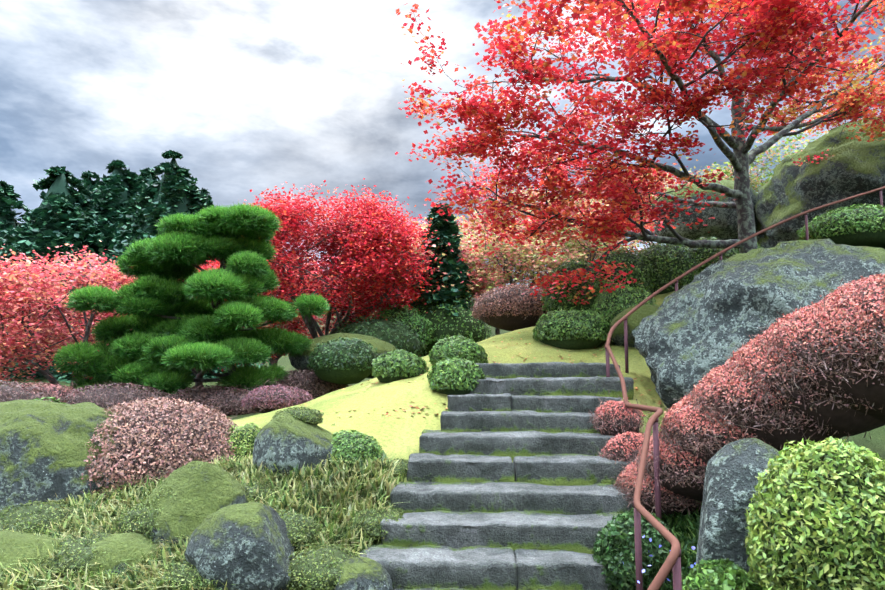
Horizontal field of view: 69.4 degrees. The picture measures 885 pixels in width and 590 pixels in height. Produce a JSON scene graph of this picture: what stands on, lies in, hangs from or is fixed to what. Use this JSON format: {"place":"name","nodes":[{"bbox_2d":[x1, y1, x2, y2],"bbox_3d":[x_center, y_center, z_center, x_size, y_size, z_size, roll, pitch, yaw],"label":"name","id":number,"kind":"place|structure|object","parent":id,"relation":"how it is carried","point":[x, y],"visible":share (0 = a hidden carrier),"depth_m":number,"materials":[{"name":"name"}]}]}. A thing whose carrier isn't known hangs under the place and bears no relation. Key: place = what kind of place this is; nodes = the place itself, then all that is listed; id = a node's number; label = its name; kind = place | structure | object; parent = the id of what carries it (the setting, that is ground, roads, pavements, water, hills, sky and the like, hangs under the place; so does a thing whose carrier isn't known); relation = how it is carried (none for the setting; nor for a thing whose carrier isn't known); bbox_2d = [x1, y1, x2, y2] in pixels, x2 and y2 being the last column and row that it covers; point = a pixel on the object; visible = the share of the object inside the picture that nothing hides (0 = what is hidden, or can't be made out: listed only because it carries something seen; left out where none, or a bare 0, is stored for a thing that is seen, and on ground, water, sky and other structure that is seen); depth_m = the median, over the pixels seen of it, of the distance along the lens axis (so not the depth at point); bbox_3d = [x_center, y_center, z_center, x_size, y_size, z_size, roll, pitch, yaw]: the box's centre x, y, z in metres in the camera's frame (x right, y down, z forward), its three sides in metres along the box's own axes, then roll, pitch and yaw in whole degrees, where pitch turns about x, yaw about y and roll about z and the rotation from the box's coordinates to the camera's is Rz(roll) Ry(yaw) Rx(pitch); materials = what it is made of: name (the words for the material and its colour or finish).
{"place":"outdoors","nodes":[
{"label":"outdoors","id":0,"kind":"place"},
{"bbox_2d":[0,451,701,589],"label":"grass","id":1,"kind":"structure","parent":0,"point":[333,495],"depth_m":4.71,"materials":[{"name":"green plant"}]},
{"bbox_2d":[0,0,884,299],"label":"sky","id":2,"kind":"structure","parent":0,"point":[259,96],"materials":[{"name":"white"}]},
{"bbox_2d":[1,291,884,578],"bbox_3d":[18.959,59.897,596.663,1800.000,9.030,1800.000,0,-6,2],"label":"garden ground","id":3,"kind":"structure","parent":0,"point":[399,429],"depth_m":6.98,"materials":[{"name":"yellow plant"}]},
{"bbox_2d":[50,203,331,395],"bbox_3d":[-5.110,0.473,12.893,5.140,4.433,3.583,-3,-7,24],"label":"pine","id":4,"kind":"object","parent":3,"relation":"on","point":[150,349],"depth_m":12.14,"materials":[{"name":"green plant"}]},
{"bbox_2d":[0,134,819,388],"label":"branches","id":5,"kind":"object","parent":3,"relation":"on","point":[312,325],"visible":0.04,"depth_m":15.63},
{"bbox_2d":[0,127,828,382],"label":"shrubs","id":6,"kind":"object","parent":3,"relation":"on","point":[410,239],"visible":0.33,"depth_m":15.24,"materials":[{"name":"red plant"}]},
{"bbox_2d":[0,109,868,382],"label":"conifer","id":7,"kind":"object","parent":3,"relation":"on","point":[89,224],"depth_m":30.89,"materials":[{"name":"green plant"}]},
{"bbox_2d":[0,272,884,515],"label":"azalea","id":8,"kind":"object","parent":3,"relation":"on","point":[773,327],"depth_m":4.61,"materials":[{"name":"pink plant"}]},
{"bbox_2d":[0,238,884,589],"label":"garden rocks","id":9,"kind":"object","parent":3,"relation":"on","point":[688,336],"visible":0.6,"depth_m":5.15,"materials":[{"name":"grey stone"}]},
{"bbox_2d":[0,203,884,589],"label":"shrub","id":10,"kind":"object","parent":3,"relation":"on","point":[870,238],"visible":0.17,"depth_m":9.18,"materials":[{"name":"green plant"}]},
{"bbox_2d":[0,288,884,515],"bbox_3d":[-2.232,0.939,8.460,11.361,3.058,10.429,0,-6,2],"label":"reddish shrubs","id":11,"kind":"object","parent":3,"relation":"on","point":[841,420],"visible":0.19,"depth_m":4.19,"materials":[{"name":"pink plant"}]},
{"bbox_2d":[359,362,633,589],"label":"stone stairs","id":12,"kind":"structure","parent":3,"relation":"on","point":[481,511],"depth_m":4.99,"materials":[{"name":"grey stone"}]},
{"bbox_2d":[300,332,695,583],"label":"fallen leaves","id":13,"kind":"object","parent":3,"relation":"on","point":[650,539],"visible":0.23,"depth_m":6.51,"materials":[{"name":"red plant"}]},
{"bbox_2d":[289,117,884,372],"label":"mossy outcrop","id":14,"kind":"object","parent":3,"relation":"on","point":[849,168],"visible":0.4,"depth_m":14.60,"materials":[{"name":"green plant"}]},
{"bbox_2d":[395,0,884,303],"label":"maple","id":15,"kind":"object","parent":3,"relation":"on","point":[787,33],"depth_m":10.09,"materials":[{"name":"red plant"}]},
{"bbox_2d":[605,186,884,589],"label":"handrail","id":16,"kind":"object","parent":3,"relation":"on","point":[673,561],"visible":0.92,"depth_m":4.54,"materials":[{"name":"brown metal"}]}
]}

